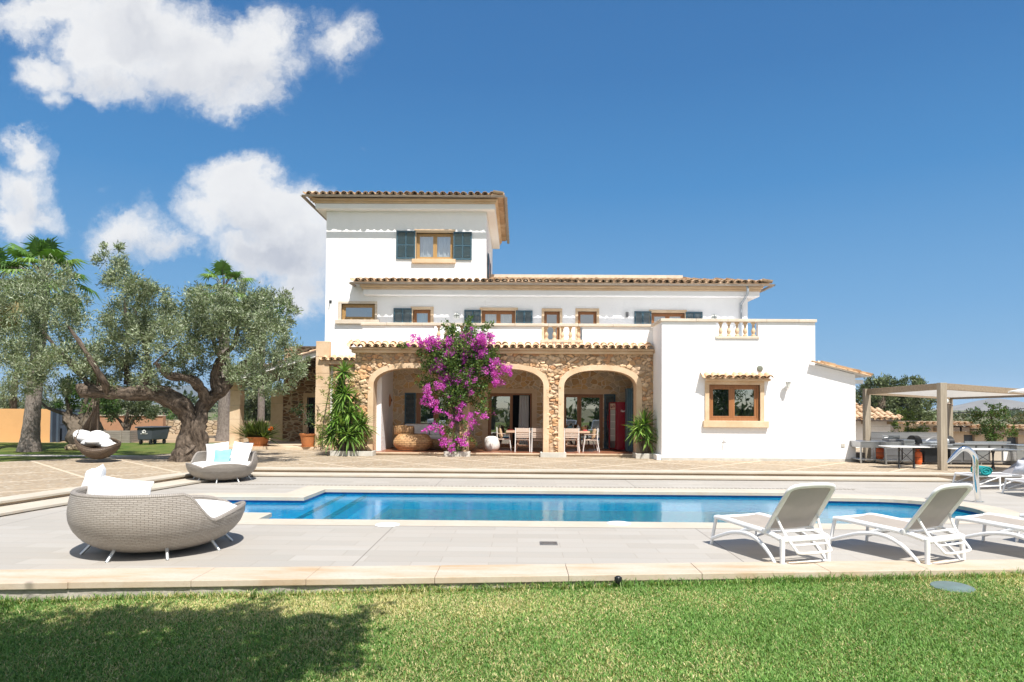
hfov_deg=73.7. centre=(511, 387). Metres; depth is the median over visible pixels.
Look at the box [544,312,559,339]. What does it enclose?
balcony door
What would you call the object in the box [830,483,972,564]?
sun lounger
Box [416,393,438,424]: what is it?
window
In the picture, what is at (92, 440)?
hanging seat
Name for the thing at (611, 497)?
pool tile band
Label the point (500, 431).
cushion
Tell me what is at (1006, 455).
door
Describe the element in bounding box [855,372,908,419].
olive tree
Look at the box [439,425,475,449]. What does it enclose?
cane armchair
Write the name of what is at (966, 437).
door
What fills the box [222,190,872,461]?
villa
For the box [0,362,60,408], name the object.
drooping tree
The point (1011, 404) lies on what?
hills
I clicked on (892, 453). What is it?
back wall
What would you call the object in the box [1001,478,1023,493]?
slim lounger
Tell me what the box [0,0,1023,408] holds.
sky
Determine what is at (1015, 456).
steel cabinet
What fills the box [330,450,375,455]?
bed kerb
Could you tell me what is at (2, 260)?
fan palm
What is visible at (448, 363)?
bougainvillea
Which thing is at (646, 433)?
yucca
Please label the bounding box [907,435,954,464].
gas grill
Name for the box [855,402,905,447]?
outbuilding
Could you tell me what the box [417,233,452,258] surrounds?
window
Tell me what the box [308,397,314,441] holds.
loggia door
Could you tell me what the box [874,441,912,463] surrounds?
steel worktable
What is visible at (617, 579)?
garden spotlight
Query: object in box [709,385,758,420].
window
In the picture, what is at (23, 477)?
terrace
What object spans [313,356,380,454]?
yucca
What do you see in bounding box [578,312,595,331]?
balcony door
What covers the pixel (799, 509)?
sun lounger
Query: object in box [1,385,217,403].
mountains
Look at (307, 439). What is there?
potted plant
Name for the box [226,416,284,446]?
potted plant
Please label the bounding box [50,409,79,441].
metal gate
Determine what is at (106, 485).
pillow
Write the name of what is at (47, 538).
deck
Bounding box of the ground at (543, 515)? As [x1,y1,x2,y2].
[19,404,1022,580]
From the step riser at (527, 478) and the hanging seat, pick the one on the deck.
the step riser at (527, 478)
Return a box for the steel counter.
[948,441,1015,464]
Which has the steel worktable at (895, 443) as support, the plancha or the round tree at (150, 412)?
the plancha
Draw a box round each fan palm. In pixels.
[0,234,101,451]
[0,245,35,339]
[186,260,257,440]
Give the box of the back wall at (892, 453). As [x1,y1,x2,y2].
[871,426,936,459]
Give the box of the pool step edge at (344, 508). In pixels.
[295,495,367,518]
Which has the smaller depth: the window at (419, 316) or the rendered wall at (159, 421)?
the window at (419, 316)
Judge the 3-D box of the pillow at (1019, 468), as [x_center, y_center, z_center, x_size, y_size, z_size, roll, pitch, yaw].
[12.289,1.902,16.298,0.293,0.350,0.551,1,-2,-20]
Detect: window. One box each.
[342,304,374,319]
[413,310,430,322]
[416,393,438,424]
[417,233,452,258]
[482,311,514,322]
[652,313,683,322]
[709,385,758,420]
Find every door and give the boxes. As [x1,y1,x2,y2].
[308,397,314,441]
[488,393,531,446]
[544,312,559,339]
[564,394,602,447]
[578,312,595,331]
[950,451,961,459]
[963,451,971,459]
[964,435,971,440]
[977,451,987,460]
[990,451,1001,460]
[1003,452,1009,460]
[1007,437,1015,443]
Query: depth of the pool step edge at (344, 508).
13.75 m
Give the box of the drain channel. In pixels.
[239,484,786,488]
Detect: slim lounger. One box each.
[952,457,1023,489]
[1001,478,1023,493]
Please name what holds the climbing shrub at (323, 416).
on the terrace
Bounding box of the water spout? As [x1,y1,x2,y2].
[947,446,983,502]
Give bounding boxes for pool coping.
[188,486,1021,529]
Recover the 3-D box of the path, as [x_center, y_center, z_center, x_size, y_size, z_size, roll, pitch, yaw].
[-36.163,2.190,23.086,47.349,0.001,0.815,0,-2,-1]
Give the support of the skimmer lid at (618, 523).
on the pool coping
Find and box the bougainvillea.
[396,315,512,454]
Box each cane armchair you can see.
[393,425,432,449]
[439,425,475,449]
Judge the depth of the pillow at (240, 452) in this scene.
17.58 m
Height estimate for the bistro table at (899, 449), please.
0.674 m
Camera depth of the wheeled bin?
30.44 m
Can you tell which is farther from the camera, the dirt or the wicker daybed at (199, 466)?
the dirt
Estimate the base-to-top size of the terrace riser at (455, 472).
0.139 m
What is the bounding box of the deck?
[0,477,1023,569]
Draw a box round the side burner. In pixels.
[898,439,914,445]
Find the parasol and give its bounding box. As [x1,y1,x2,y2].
[1008,388,1023,392]
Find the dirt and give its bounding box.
[41,434,269,442]
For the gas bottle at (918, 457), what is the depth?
21.83 m
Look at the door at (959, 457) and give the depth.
21.86 m
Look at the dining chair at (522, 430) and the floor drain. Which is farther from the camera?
the dining chair at (522, 430)
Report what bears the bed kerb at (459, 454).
on the terrace
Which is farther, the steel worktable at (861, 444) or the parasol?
the steel worktable at (861, 444)
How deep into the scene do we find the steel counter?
21.86 m
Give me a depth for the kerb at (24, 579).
7.81 m
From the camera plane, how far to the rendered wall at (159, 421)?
37.15 m
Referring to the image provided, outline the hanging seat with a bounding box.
[73,379,120,458]
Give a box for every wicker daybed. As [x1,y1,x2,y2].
[66,486,245,562]
[185,450,257,483]
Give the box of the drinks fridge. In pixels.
[607,402,624,449]
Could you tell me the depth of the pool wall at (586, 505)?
15.67 m
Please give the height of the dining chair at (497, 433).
0.884 m
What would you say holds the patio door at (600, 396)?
in the villa
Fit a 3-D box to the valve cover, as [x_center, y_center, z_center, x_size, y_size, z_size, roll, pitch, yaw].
[4.935,2.252,7.648,0.437,0.085,0.432,0,-2,1]
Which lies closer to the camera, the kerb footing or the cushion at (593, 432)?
the kerb footing
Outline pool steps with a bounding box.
[270,495,388,519]
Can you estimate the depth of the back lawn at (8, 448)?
26.03 m
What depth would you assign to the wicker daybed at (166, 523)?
8.34 m
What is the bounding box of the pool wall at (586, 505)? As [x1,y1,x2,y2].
[244,498,960,517]
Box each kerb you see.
[0,559,1023,589]
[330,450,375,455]
[444,451,470,456]
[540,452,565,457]
[632,452,652,458]
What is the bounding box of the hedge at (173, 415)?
[160,410,217,419]
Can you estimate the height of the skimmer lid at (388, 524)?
0.006 m
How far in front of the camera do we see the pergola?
22.66 m
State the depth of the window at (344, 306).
27.65 m
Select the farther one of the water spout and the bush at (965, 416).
the bush at (965, 416)
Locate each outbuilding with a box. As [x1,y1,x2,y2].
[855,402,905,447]
[891,421,1023,443]
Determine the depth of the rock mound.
26.37 m
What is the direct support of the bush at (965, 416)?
on the yard
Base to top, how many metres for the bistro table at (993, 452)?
0.610 m
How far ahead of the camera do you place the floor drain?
9.63 m
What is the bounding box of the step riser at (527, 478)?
[3,476,947,515]
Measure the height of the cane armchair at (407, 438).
0.908 m
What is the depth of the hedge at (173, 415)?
59.52 m
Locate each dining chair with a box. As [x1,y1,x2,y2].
[496,427,511,450]
[515,428,529,451]
[531,428,542,451]
[564,428,579,452]
[579,427,597,450]
[583,428,599,451]
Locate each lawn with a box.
[0,442,215,461]
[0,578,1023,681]
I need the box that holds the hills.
[928,398,1023,410]
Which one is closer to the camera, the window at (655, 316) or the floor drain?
the floor drain
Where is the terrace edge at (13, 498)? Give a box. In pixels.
[0,467,1020,503]
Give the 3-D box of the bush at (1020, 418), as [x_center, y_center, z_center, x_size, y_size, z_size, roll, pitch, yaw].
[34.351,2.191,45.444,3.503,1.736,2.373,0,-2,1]
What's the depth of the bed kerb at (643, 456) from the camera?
23.52 m
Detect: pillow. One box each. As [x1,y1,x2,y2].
[81,464,105,494]
[94,475,153,494]
[206,441,228,460]
[229,442,253,461]
[1012,460,1023,473]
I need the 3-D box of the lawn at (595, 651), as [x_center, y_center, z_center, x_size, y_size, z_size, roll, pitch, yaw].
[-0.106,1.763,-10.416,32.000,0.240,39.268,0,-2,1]
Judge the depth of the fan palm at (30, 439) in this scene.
25.53 m
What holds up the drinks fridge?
on the villa
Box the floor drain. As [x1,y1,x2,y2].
[539,541,557,544]
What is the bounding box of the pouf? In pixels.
[484,436,499,450]
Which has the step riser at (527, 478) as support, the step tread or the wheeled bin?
the step tread
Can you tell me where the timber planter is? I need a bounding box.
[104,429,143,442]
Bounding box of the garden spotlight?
[614,576,621,586]
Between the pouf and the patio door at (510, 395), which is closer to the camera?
the pouf
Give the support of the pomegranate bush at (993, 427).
on the terrace
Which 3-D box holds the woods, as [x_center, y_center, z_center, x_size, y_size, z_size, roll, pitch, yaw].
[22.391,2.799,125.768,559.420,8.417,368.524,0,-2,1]
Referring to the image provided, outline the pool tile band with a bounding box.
[227,492,978,518]
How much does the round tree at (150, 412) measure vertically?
2.526 m
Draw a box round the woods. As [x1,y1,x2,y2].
[0,390,1022,420]
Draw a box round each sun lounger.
[710,483,835,563]
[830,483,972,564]
[951,513,1023,545]
[1015,513,1023,541]
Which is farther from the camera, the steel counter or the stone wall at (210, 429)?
the stone wall at (210, 429)
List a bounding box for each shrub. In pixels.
[311,375,337,449]
[888,407,930,431]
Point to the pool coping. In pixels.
(258, 518)
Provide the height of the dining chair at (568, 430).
0.884 m
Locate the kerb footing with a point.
(28, 594)
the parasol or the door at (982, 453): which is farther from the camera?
the door at (982, 453)
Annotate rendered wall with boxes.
[0,409,49,441]
[100,415,165,430]
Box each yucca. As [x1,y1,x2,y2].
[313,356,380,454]
[625,406,658,453]
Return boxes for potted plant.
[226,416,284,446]
[289,401,317,446]
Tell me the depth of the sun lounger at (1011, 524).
9.42 m
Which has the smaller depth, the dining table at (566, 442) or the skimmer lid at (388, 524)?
the skimmer lid at (388, 524)
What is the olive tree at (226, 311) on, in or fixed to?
on the terrace
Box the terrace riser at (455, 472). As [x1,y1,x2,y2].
[0,470,1021,506]
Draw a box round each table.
[405,424,447,438]
[429,439,441,448]
[506,430,589,450]
[878,445,934,468]
[948,448,1020,468]
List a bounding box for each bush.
[953,408,972,421]
[967,401,1019,440]
[1005,408,1023,424]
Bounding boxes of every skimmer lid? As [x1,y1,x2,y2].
[375,522,399,526]
[607,521,630,524]
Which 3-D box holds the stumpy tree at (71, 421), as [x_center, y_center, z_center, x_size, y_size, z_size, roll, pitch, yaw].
[-16.838,0.830,27.121,4.174,3.878,1.790,0,-2,27]
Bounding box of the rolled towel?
[970,465,992,475]
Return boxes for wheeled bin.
[135,426,171,444]
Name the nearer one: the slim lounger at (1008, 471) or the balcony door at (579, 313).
the slim lounger at (1008, 471)
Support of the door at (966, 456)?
in the steel counter
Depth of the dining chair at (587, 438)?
26.20 m
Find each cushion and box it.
[213,449,231,461]
[498,427,502,437]
[591,429,596,438]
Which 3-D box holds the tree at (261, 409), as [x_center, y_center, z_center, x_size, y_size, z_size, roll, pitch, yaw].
[-13.976,-1.378,38.162,3.755,8.270,2.606,0,-2,1]
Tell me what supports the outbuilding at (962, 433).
on the yard
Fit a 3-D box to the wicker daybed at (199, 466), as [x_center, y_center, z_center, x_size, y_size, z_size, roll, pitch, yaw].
[-7.350,1.998,17.321,1.674,0.725,1.720,0,-2,9]
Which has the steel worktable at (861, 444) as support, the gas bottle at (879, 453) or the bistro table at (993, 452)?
the gas bottle at (879, 453)
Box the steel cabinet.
[1003,444,1023,464]
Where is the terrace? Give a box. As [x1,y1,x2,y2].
[0,448,1023,496]
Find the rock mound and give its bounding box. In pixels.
[64,444,78,450]
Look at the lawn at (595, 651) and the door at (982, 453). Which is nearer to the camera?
the lawn at (595, 651)
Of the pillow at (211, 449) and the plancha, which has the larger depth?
the plancha
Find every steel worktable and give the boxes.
[850,440,884,462]
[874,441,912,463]
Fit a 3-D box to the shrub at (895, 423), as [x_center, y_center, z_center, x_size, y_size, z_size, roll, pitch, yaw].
[15.921,1.506,27.422,1.699,1.494,1.248,0,-2,1]
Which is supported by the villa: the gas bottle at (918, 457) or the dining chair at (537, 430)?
the dining chair at (537, 430)
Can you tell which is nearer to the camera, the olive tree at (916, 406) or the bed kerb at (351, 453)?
the bed kerb at (351, 453)
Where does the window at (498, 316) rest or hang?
in the villa
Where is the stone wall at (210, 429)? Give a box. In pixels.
[166,420,269,433]
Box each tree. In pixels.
[0,240,313,461]
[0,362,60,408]
[42,373,125,443]
[100,399,162,430]
[243,379,283,420]
[249,294,295,421]
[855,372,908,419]
[893,374,936,420]
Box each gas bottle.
[876,448,883,458]
[915,449,921,464]
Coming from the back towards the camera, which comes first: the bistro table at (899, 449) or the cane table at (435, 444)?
the cane table at (435, 444)
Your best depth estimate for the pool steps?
14.20 m
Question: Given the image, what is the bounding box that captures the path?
[0,455,138,455]
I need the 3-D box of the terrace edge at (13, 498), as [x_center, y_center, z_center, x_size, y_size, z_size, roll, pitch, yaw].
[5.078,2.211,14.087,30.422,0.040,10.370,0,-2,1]
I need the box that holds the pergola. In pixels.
[862,383,1023,469]
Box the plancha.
[882,435,899,440]
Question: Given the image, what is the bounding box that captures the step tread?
[0,472,952,515]
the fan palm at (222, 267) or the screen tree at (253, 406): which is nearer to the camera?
the fan palm at (222, 267)
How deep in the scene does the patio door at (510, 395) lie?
27.41 m
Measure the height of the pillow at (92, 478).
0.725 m
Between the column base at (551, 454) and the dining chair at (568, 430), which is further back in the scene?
the dining chair at (568, 430)
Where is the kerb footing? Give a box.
[0,576,964,600]
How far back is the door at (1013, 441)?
35.91 m
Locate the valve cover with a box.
[930,581,975,592]
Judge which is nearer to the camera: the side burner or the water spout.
the water spout
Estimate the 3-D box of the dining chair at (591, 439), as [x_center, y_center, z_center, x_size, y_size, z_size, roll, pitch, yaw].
[2.952,1.939,25.432,0.634,0.884,0.574,0,-2,7]
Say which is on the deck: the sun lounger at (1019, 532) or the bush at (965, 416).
the sun lounger at (1019, 532)
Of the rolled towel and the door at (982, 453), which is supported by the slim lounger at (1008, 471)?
the rolled towel
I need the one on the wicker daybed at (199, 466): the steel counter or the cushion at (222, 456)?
the cushion at (222, 456)
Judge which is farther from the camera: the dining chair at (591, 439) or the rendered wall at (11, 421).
the rendered wall at (11, 421)
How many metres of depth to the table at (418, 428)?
26.92 m

